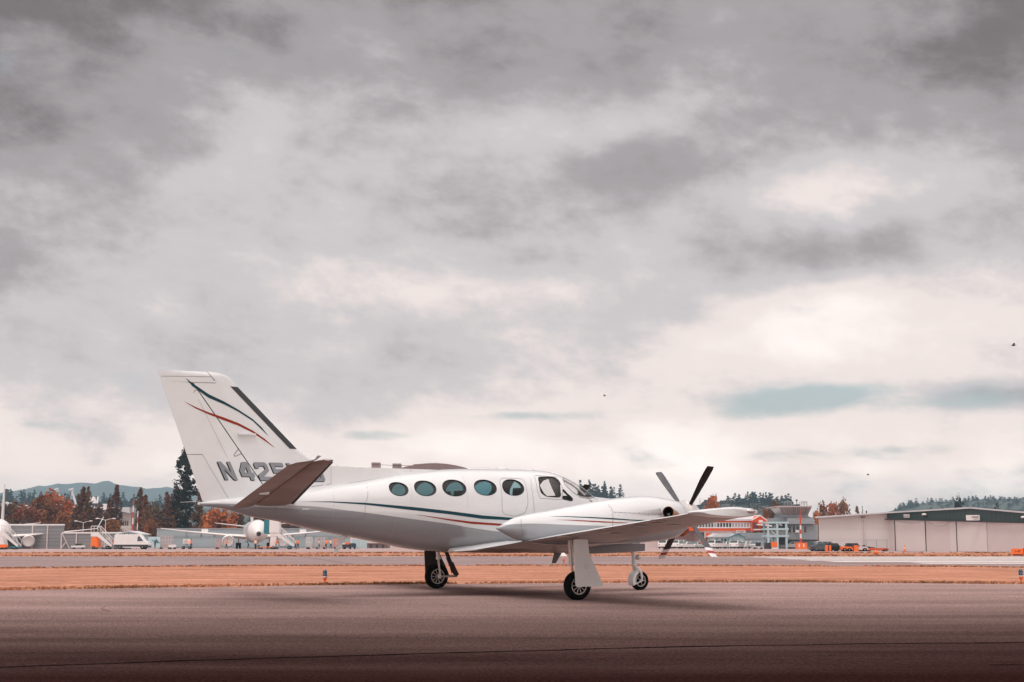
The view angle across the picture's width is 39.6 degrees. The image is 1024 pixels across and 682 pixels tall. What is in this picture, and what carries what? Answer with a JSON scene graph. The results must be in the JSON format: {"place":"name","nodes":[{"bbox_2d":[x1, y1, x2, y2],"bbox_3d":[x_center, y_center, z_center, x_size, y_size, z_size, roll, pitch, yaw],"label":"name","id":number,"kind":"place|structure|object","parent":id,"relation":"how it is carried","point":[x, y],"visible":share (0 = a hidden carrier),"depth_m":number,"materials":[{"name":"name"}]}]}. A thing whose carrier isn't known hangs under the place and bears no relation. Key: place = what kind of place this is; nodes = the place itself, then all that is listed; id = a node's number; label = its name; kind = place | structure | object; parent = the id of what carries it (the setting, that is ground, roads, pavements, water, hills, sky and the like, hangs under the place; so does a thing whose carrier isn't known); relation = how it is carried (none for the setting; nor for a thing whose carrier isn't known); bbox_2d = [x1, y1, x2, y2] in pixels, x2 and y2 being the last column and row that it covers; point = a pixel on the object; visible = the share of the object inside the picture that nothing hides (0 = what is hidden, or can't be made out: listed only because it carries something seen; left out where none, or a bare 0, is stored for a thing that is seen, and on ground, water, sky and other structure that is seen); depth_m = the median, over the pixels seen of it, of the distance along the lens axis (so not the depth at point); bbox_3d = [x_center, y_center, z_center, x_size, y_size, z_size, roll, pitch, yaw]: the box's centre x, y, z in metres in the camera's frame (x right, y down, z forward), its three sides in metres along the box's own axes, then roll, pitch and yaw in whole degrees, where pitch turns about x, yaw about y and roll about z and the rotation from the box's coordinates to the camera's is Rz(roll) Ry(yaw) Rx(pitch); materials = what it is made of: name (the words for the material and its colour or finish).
{"place":"outdoors","nodes":[
{"label":"outdoors","id":0,"kind":"place"},
{"bbox_2d":[55,488,119,531],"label":"grandstand","id":1,"kind":"object","parent":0,"point":[104,507],"visible":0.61,"depth_m":422.62},
{"bbox_2d":[0,481,237,513],"bbox_3d":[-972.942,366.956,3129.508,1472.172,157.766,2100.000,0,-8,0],"label":"mountains","id":2,"kind":"structure","parent":0,"point":[100,488],"depth_m":3259.84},
{"bbox_2d":[9,502,302,527],"bbox_3d":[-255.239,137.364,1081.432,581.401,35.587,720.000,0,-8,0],"label":"hills","id":3,"kind":"structure","parent":0,"point":[245,517],"depth_m":1006.51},
{"bbox_2d":[0,481,1023,520],"bbox_3d":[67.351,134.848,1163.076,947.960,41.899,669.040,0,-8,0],"label":"forest","id":4,"kind":"object","parent":3,"relation":"on","point":[732,502],"visible":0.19,"depth_m":997.77,"materials":[{"name":"wood"},{"name":"leaves"}]},
{"bbox_2d":[367,543,389,547],"bbox_3d":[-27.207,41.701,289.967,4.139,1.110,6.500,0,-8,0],"label":"storage building","id":5,"kind":"structure","parent":0,"point":[374,545],"depth_m":287.05,"materials":[{"name":"metal"}]},
{"bbox_2d":[0,551,1023,589],"bbox_3d":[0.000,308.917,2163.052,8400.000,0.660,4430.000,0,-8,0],"label":"ground","id":6,"kind":"structure","parent":0,"point":[78,577],"depth_m":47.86,"materials":[{"name":"brown plant"}]},
{"bbox_2d":[169,447,198,527],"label":"sparse conifer","id":7,"kind":"object","parent":6,"relation":"on","point":[187,503],"visible":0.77,"depth_m":331.48,"materials":[{"name":"green plant"}]},
{"bbox_2d":[322,570,327,582],"bbox_3d":[-4.218,5.322,32.058,0.120,0.340,0.118,0,-8,0],"label":"taxiway light","id":8,"kind":"object","parent":6,"relation":"on","point":[324,576],"visible":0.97,"depth_m":32.02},
{"bbox_2d":[0,547,963,552],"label":"apron","id":9,"kind":"object","parent":6,"relation":"on","point":[394,549],"visible":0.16,"depth_m":198.92,"materials":[{"name":"asphalt"}]},
{"bbox_2d":[0,525,21,548],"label":"air stairs","id":10,"kind":"structure","parent":9,"relation":"on","point":[10,538],"depth_m":235.10,"materials":[{"name":"metal"}]},
{"bbox_2d":[0,500,25,523],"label":"autumn tree","id":11,"kind":"object","parent":9,"relation":"on","point":[8,517],"visible":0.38,"depth_m":326.74,"materials":[{"name":"brown plant"}]},
{"bbox_2d":[12,502,42,523],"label":"autumn tree","id":12,"kind":"object","parent":9,"relation":"on","point":[27,512],"visible":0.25,"depth_m":321.56,"materials":[{"name":"orange plant"}]},
{"bbox_2d":[7,524,64,548],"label":"blast wall","id":13,"kind":"structure","parent":9,"relation":"on","point":[49,537],"depth_m":259.61,"materials":[{"name":"metal"}]},
{"bbox_2d":[26,494,63,523],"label":"autumn tree","id":14,"kind":"object","parent":9,"relation":"on","point":[47,511],"visible":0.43,"depth_m":331.84,"materials":[{"name":"orange plant"}]},
{"bbox_2d":[0,484,103,546],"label":"airliner","id":15,"kind":"object","parent":9,"relation":"on","point":[28,539],"visible":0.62,"depth_m":254.42,"materials":[{"name":"metal"}]},
{"bbox_2d":[33,488,74,527],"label":"autumn tree","id":16,"kind":"object","parent":9,"relation":"on","point":[68,505],"visible":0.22,"depth_m":341.41,"materials":[{"name":"orange plant"}]},
{"bbox_2d":[51,510,72,530],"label":"autumn tree","id":17,"kind":"object","parent":9,"relation":"on","point":[61,519],"visible":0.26,"depth_m":314.19,"materials":[{"name":"orange plant"}]},
{"bbox_2d":[70,494,82,530],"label":"poplar tree","id":18,"kind":"object","parent":9,"relation":"on","point":[74,510],"visible":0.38,"depth_m":329.64,"materials":[{"name":"brown plant"}]},
{"bbox_2d":[71,544,85,548],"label":"baggage cart","id":19,"kind":"object","parent":9,"relation":"on","point":[78,545],"visible":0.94,"depth_m":243.20,"materials":[{"name":"metal"}]},
{"bbox_2d":[71,486,86,531],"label":"poplar tree","id":20,"kind":"object","parent":9,"relation":"on","point":[82,499],"visible":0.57,"depth_m":327.49,"materials":[{"name":"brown plant"}]},
{"bbox_2d":[70,512,92,531],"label":"autumn tree","id":21,"kind":"object","parent":9,"relation":"on","point":[82,517],"visible":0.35,"depth_m":311.74,"materials":[{"name":"brown plant"}]},
{"bbox_2d":[77,486,94,531],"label":"poplar tree","id":22,"kind":"object","parent":9,"relation":"on","point":[88,508],"visible":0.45,"depth_m":325.69,"materials":[{"name":"brown plant"}]},
{"bbox_2d":[60,532,130,548],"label":"blast wall","id":23,"kind":"structure","parent":9,"relation":"on","point":[69,540],"depth_m":255.50,"materials":[{"name":"metal"}]},
{"bbox_2d":[87,504,110,531],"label":"autumn tree","id":24,"kind":"object","parent":9,"relation":"on","point":[99,513],"visible":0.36,"depth_m":319.25,"materials":[{"name":"brown plant"}]},
{"bbox_2d":[90,526,113,548],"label":"air stairs","id":25,"kind":"structure","parent":9,"relation":"on","point":[95,541],"depth_m":240.86,"materials":[{"name":"metal"}]},
{"bbox_2d":[100,499,111,526],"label":"poplar tree","id":26,"kind":"object","parent":9,"relation":"on","point":[108,504],"visible":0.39,"depth_m":328.51,"materials":[{"name":"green plant"}]},
{"bbox_2d":[99,519,123,531],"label":"autumn tree","id":27,"kind":"object","parent":9,"relation":"on","point":[113,525],"visible":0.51,"depth_m":308.89,"materials":[{"name":"orange plant"}]},
{"bbox_2d":[108,484,122,530],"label":"poplar tree","id":28,"kind":"object","parent":9,"relation":"on","point":[116,498],"visible":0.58,"depth_m":327.43,"materials":[{"name":"brown plant"}]},
{"bbox_2d":[120,507,138,531],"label":"community building","id":29,"kind":"structure","parent":9,"relation":"on","point":[127,521],"depth_m":327.41,"materials":[{"name":"paint"}]},
{"bbox_2d":[131,500,133,548],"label":"striped pole","id":30,"kind":"object","parent":9,"relation":"on","point":[132,517],"visible":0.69,"depth_m":265.97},
{"bbox_2d":[114,534,151,548],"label":"panel van","id":31,"kind":"object","parent":9,"relation":"on","point":[122,541],"visible":0.98,"depth_m":239.65,"materials":[{"name":"metal"}]},
{"bbox_2d":[118,531,150,547],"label":"gable hut","id":32,"kind":"object","parent":9,"relation":"on","point":[146,535],"visible":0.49,"depth_m":254.82,"materials":[{"name":"white"}]},
{"bbox_2d":[134,487,147,531],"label":"poplar tree","id":33,"kind":"object","parent":9,"relation":"on","point":[140,499],"visible":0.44,"depth_m":333.56,"materials":[{"name":"brown plant"}]},
{"bbox_2d":[134,494,149,531],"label":"poplar tree","id":34,"kind":"object","parent":9,"relation":"on","point":[145,502],"visible":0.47,"depth_m":327.25,"materials":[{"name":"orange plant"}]},
{"bbox_2d":[140,499,161,536],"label":"autumn tree","id":35,"kind":"object","parent":9,"relation":"on","point":[153,514],"visible":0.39,"depth_m":323.54,"materials":[{"name":"brown plant"}]},
{"bbox_2d":[143,516,158,536],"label":"autumn tree","id":36,"kind":"object","parent":9,"relation":"on","point":[152,525],"visible":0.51,"depth_m":309.04,"materials":[{"name":"orange plant"}]},
{"bbox_2d":[148,537,159,548],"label":"display board","id":37,"kind":"object","parent":9,"relation":"on","point":[152,540],"visible":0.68,"depth_m":247.43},
{"bbox_2d":[160,536,173,548],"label":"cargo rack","id":38,"kind":"object","parent":9,"relation":"on","point":[164,545],"visible":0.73,"depth_m":249.93,"materials":[{"name":"metal"}]},
{"bbox_2d":[158,492,176,527],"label":"poplar tree","id":39,"kind":"object","parent":9,"relation":"on","point":[165,512],"visible":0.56,"depth_m":325.32,"materials":[{"name":"brown plant"}]},
{"bbox_2d":[167,486,184,527],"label":"poplar tree","id":40,"kind":"object","parent":9,"relation":"on","point":[175,500],"visible":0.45,"depth_m":333.37,"materials":[{"name":"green plant"}]},
{"bbox_2d":[182,539,191,548],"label":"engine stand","id":41,"kind":"object","parent":9,"relation":"on","point":[186,541],"visible":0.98,"depth_m":247.50,"materials":[{"name":"metal"}]},
{"bbox_2d":[189,493,204,527],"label":"poplar tree","id":42,"kind":"object","parent":9,"relation":"on","point":[199,510],"visible":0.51,"depth_m":327.12,"materials":[{"name":"brown plant"}]},
{"bbox_2d":[198,507,216,527],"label":"autumn tree","id":43,"kind":"object","parent":9,"relation":"on","point":[201,524],"visible":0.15,"depth_m":323.97,"materials":[{"name":"orange plant"}]},
{"bbox_2d":[215,539,221,548],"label":"cargo rack","id":44,"kind":"object","parent":9,"relation":"on","point":[217,546],"visible":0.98,"depth_m":247.75,"materials":[{"name":"metal"}]},
{"bbox_2d":[202,508,238,527],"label":"autumn tree","id":45,"kind":"object","parent":9,"relation":"on","point":[213,520],"visible":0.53,"depth_m":318.76,"materials":[{"name":"orange plant"}]},
{"bbox_2d":[230,512,244,527],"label":"autumn tree","id":46,"kind":"object","parent":9,"relation":"on","point":[240,520],"visible":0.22,"depth_m":327.75,"materials":[{"name":"brown plant"}]},
{"bbox_2d":[161,517,320,548],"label":"airliner","id":47,"kind":"object","parent":9,"relation":"on","point":[253,530],"visible":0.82,"depth_m":258.19,"materials":[{"name":"metal"}]},
{"bbox_2d":[157,528,349,547],"bbox_3d":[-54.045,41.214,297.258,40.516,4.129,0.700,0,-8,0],"label":"hangar building","id":48,"kind":"structure","parent":9,"relation":"on","point":[204,541],"depth_m":297.15,"materials":[{"name":"metal"}]},
{"bbox_2d":[264,519,294,548],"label":"air stairs","id":49,"kind":"structure","parent":9,"relation":"on","point":[272,528],"depth_m":242.89,"materials":[{"name":"metal"}]},
{"bbox_2d":[281,522,299,527],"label":"autumn tree","id":50,"kind":"object","parent":9,"relation":"on","point":[287,526],"visible":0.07,"depth_m":335.39,"materials":[{"name":"brown plant"}]},
{"bbox_2d":[306,537,312,548],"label":"cargo rack","id":51,"kind":"object","parent":9,"relation":"on","point":[309,545],"visible":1,"depth_m":248.64,"materials":[{"name":"metal"}]},
{"bbox_2d":[315,537,326,548],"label":"cargo rack","id":52,"kind":"object","parent":9,"relation":"on","point":[321,546],"visible":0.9,"depth_m":249.63,"materials":[{"name":"metal"}]},
{"bbox_2d":[342,542,351,548],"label":"tractor","id":53,"kind":"object","parent":9,"relation":"on","point":[347,544],"visible":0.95,"depth_m":245.00,"materials":[{"name":"metal"}]},
{"bbox_2d":[352,539,366,547],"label":"blast wall","id":54,"kind":"structure","parent":9,"relation":"on","point":[363,544],"depth_m":282.16,"materials":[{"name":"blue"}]},
{"bbox_2d":[350,462,467,546],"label":"factory hall","id":55,"kind":"structure","parent":9,"relation":"on","point":[436,466],"depth_m":418.57,"materials":[{"name":"concrete"}]},
{"bbox_2d":[658,540,667,548],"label":"parked car","id":56,"kind":"object","parent":9,"relation":"on","point":[661,544],"visible":0.48,"depth_m":271.31,"materials":[{"name":"metal"}]},
{"bbox_2d":[640,531,693,547],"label":"warehouse wall","id":57,"kind":"structure","parent":9,"relation":"on","point":[689,537],"depth_m":307.02,"materials":[{"name":"metal"}]},
{"bbox_2d":[670,540,681,548],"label":"parked car","id":58,"kind":"object","parent":9,"relation":"on","point":[677,544],"visible":0.92,"depth_m":264.36,"materials":[{"name":"metal"}]},
{"bbox_2d":[681,542,694,548],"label":"parked car","id":59,"kind":"object","parent":9,"relation":"on","point":[685,545],"visible":0.78,"depth_m":268.28,"materials":[{"name":"metal"}]},
{"bbox_2d":[690,542,701,548],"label":"parked car","id":60,"kind":"object","parent":9,"relation":"on","point":[698,545],"visible":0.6,"depth_m":272.05,"materials":[{"name":"silver metal"}]},
{"bbox_2d":[703,494,719,508],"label":"autumn tree","id":61,"kind":"object","parent":9,"relation":"on","point":[712,502],"visible":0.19,"depth_m":396.07,"materials":[{"name":"orange plant"}]},
{"bbox_2d":[708,540,726,548],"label":"parked car","id":62,"kind":"object","parent":9,"relation":"on","point":[716,544],"visible":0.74,"depth_m":265.01,"materials":[{"name":"metal"}]},
{"bbox_2d":[706,533,743,547],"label":"office hut","id":63,"kind":"object","parent":9,"relation":"on","point":[725,537],"visible":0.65,"depth_m":288.74,"materials":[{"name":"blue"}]},
{"bbox_2d":[689,515,774,547],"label":"office building","id":64,"kind":"structure","parent":9,"relation":"on","point":[751,524],"depth_m":297.40,"materials":[{"name":"red"}]},
{"bbox_2d":[729,540,743,548],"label":"parked car","id":65,"kind":"object","parent":9,"relation":"on","point":[734,544],"visible":1,"depth_m":265.51,"materials":[{"name":"metal"}]},
{"bbox_2d":[748,542,762,548],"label":"parked car","id":66,"kind":"object","parent":9,"relation":"on","point":[751,545],"visible":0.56,"depth_m":267.75,"materials":[{"name":"silver metal"}]},
{"bbox_2d":[738,533,775,547],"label":"storage shed","id":67,"kind":"structure","parent":9,"relation":"on","point":[749,538],"depth_m":292.81,"materials":[{"name":"metal"}]},
{"bbox_2d":[753,542,762,548],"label":"ground power unit","id":68,"kind":"object","parent":9,"relation":"on","point":[757,544],"visible":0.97,"depth_m":247.18,"materials":[{"name":"metal"}]},
{"bbox_2d":[759,508,771,532],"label":"autumn tree","id":69,"kind":"object","parent":9,"relation":"on","point":[765,515],"visible":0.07,"depth_m":341.88,"materials":[{"name":"orange plant"}]},
{"bbox_2d":[764,542,777,548],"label":"equipment cabinet","id":70,"kind":"object","parent":9,"relation":"on","point":[771,545],"visible":0.88,"depth_m":249.38,"materials":[{"name":"metal"}]},
{"bbox_2d":[767,499,780,532],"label":"autumn tree","id":71,"kind":"object","parent":9,"relation":"on","point":[771,512],"visible":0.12,"depth_m":346.93,"materials":[{"name":"brown plant"}]},
{"bbox_2d":[783,542,799,547],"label":"parked car","id":72,"kind":"object","parent":9,"relation":"on","point":[791,544],"visible":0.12,"depth_m":258.62,"materials":[{"name":"silver metal"}]},
{"bbox_2d":[766,499,817,548],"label":"control tower","id":73,"kind":"structure","parent":9,"relation":"on","point":[791,514],"depth_m":259.83,"materials":[{"name":"grey"}]},
{"bbox_2d":[795,512,806,548],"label":"striped pole","id":74,"kind":"object","parent":9,"relation":"on","point":[800,545],"visible":0.99,"depth_m":246.91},
{"bbox_2d":[813,510,819,540],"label":"autumn tree","id":75,"kind":"object","parent":9,"relation":"on","point":[816,513],"visible":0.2,"depth_m":396.61,"materials":[{"name":"brown plant"}]},
{"bbox_2d":[808,543,832,550],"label":"parked car","id":76,"kind":"object","parent":9,"relation":"on","point":[817,546],"visible":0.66,"depth_m":178.47,"materials":[{"name":"metal"}]},
{"bbox_2d":[812,500,833,531],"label":"autumn tree","id":77,"kind":"object","parent":9,"relation":"on","point":[823,509],"visible":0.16,"depth_m":417.01,"materials":[{"name":"orange plant"}]},
{"bbox_2d":[814,541,840,550],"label":"parked car","id":78,"kind":"object","parent":9,"relation":"on","point":[824,542],"visible":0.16,"depth_m":181.60,"materials":[{"name":"silver metal"}]},
{"bbox_2d":[826,501,839,515],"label":"autumn tree","id":79,"kind":"object","parent":9,"relation":"on","point":[833,507],"visible":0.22,"depth_m":426.60,"materials":[{"name":"brown plant"}]},
{"bbox_2d":[821,543,852,550],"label":"tow tractor","id":80,"kind":"object","parent":9,"relation":"on","point":[835,546],"visible":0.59,"depth_m":178.59,"materials":[{"name":"metal"}]},
{"bbox_2d":[836,497,850,514],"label":"autumn tree","id":81,"kind":"object","parent":9,"relation":"on","point":[842,509],"visible":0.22,"depth_m":426.16,"materials":[{"name":"orange plant"}]},
{"bbox_2d":[840,545,852,550],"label":"tow tractor","id":82,"kind":"object","parent":9,"relation":"on","point":[845,548],"visible":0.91,"depth_m":177.56,"materials":[{"name":"metal"}]},
{"bbox_2d":[851,543,867,550],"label":"tow tractor","id":83,"kind":"object","parent":9,"relation":"on","point":[861,548],"visible":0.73,"depth_m":178.57,"materials":[{"name":"metal"}]},
{"bbox_2d":[860,547,888,550],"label":"tow tractor","id":84,"kind":"object","parent":9,"relation":"on","point":[881,549],"visible":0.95,"depth_m":178.62,"materials":[{"name":"metal"}]},
{"bbox_2d":[815,507,1023,551],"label":"hangar","id":85,"kind":"structure","parent":9,"relation":"on","point":[968,529],"depth_m":176.43,"materials":[{"name":"metal"}]},
{"bbox_2d":[895,520,925,550],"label":"sliding door","id":86,"kind":"structure","parent":85,"relation":"in","point":[910,534],"depth_m":180.24,"materials":[{"name":"metal"}]},
{"bbox_2d":[950,521,956,550],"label":"sliding door","id":87,"kind":"structure","parent":85,"relation":"in","point":[953,542],"depth_m":173.00,"materials":[{"name":"metal"}]},
{"bbox_2d":[956,521,987,551],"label":"sliding door","id":88,"kind":"structure","parent":85,"relation":"in","point":[971,536],"depth_m":169.57,"materials":[{"name":"metal"}]},
{"bbox_2d":[954,495,963,507],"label":"dark conifer","id":89,"kind":"object","parent":9,"relation":"on","point":[958,503],"visible":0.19,"depth_m":417.45,"materials":[{"name":"green plant"}]},
{"bbox_2d":[0,582,1023,681],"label":"taxiway","id":90,"kind":"structure","parent":6,"relation":"on","point":[926,632],"depth_m":16.87,"materials":[{"name":"asphalt"}]},
{"bbox_2d":[149,369,757,599],"bbox_3d":[-0.597,2.915,27.505,10.605,3.933,11.028,-1,-8,10],"label":"propeller aeroplane","id":91,"kind":"object","parent":90,"relation":"on","point":[245,456],"visible":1,"depth_m":25.25,"materials":[{"name":"paint"}]},
{"bbox_2d":[589,544,644,553],"bbox_3d":[1.982,4.102,28.092,1.559,0.204,0.024,4,-9,-29],"label":"nose gear door","id":92,"kind":"structure","parent":91,"relation":"in","point":[619,548],"depth_m":28.16,"materials":[{"name":"metal"}]},
{"bbox_2d":[7,642,1011,666],"bbox_3d":[0.619,3.142,14.387,11.630,0.033,0.610,2,-8,-15],"label":"pavement joint","id":93,"kind":"object","parent":90,"relation":"on","point":[488,651],"visible":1,"depth_m":14.36,"materials":[{"name":"asphalt"}]},
{"bbox_2d":[0,556,1023,567],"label":"runway","id":94,"kind":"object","parent":6,"relation":"on","point":[47,561],"visible":0.9,"depth_m":83.60,"materials":[{"name":"asphalt"}]},
{"bbox_2d":[361,556,423,556],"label":"runway marking","id":95,"kind":"object","parent":94,"relation":"on","point":[392,556],"visible":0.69,"depth_m":108.19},
{"bbox_2d":[617,556,682,556],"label":"runway marking","id":96,"kind":"object","parent":94,"relation":"on","point":[650,556],"visible":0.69,"depth_m":108.19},
{"bbox_2d":[831,561,1023,561],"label":"runway marking","id":97,"kind":"object","parent":94,"relation":"on","point":[927,561],"visible":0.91,"depth_m":78.55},
{"bbox_2d":[926,563,1023,563],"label":"runway marking","id":98,"kind":"object","parent":94,"relation":"on","point":[974,563],"visible":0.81,"depth_m":70.79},
{"bbox_2d":[1011,548,1023,555],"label":"taxiway sign","id":99,"kind":"object","parent":6,"relation":"on","point":[1017,552],"visible":0.99,"depth_m":116.61,"materials":[{"name":"metal"}]},
{"bbox_2d":[1018,569,1023,581],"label":"taxiway light","id":100,"kind":"object","parent":6,"relation":"on","point":[1020,574],"visible":0.95,"depth_m":32.84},
{"bbox_2d":[0,0,1023,522],"label":"sky","id":101,"kind":"structure","parent":0,"point":[781,242],"materials":[{"name":"grey"}]},
{"bbox_2d":[634,502,810,543],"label":"hills","id":102,"kind":"structure","parent":0,"point":[758,513],"depth_m":925.70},
{"bbox_2d":[762,522,788,548],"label":"stair tower","id":103,"kind":"structure","parent":0,"point":[781,539],"depth_m":255.88,"materials":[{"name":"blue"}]},
{"bbox_2d":[778,524,784,544],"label":"dark doorways","id":104,"kind":"structure","parent":103,"relation":"in","point":[781,539],"depth_m":258.50,"materials":[{"name":"metal"}]},
{"bbox_2d":[889,498,1023,511],"bbox_3d":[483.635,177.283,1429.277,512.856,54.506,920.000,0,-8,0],"label":"hills","id":105,"kind":"structure","parent":0,"point":[937,506],"depth_m":1389.55,"materials":[{"name":"plant"}]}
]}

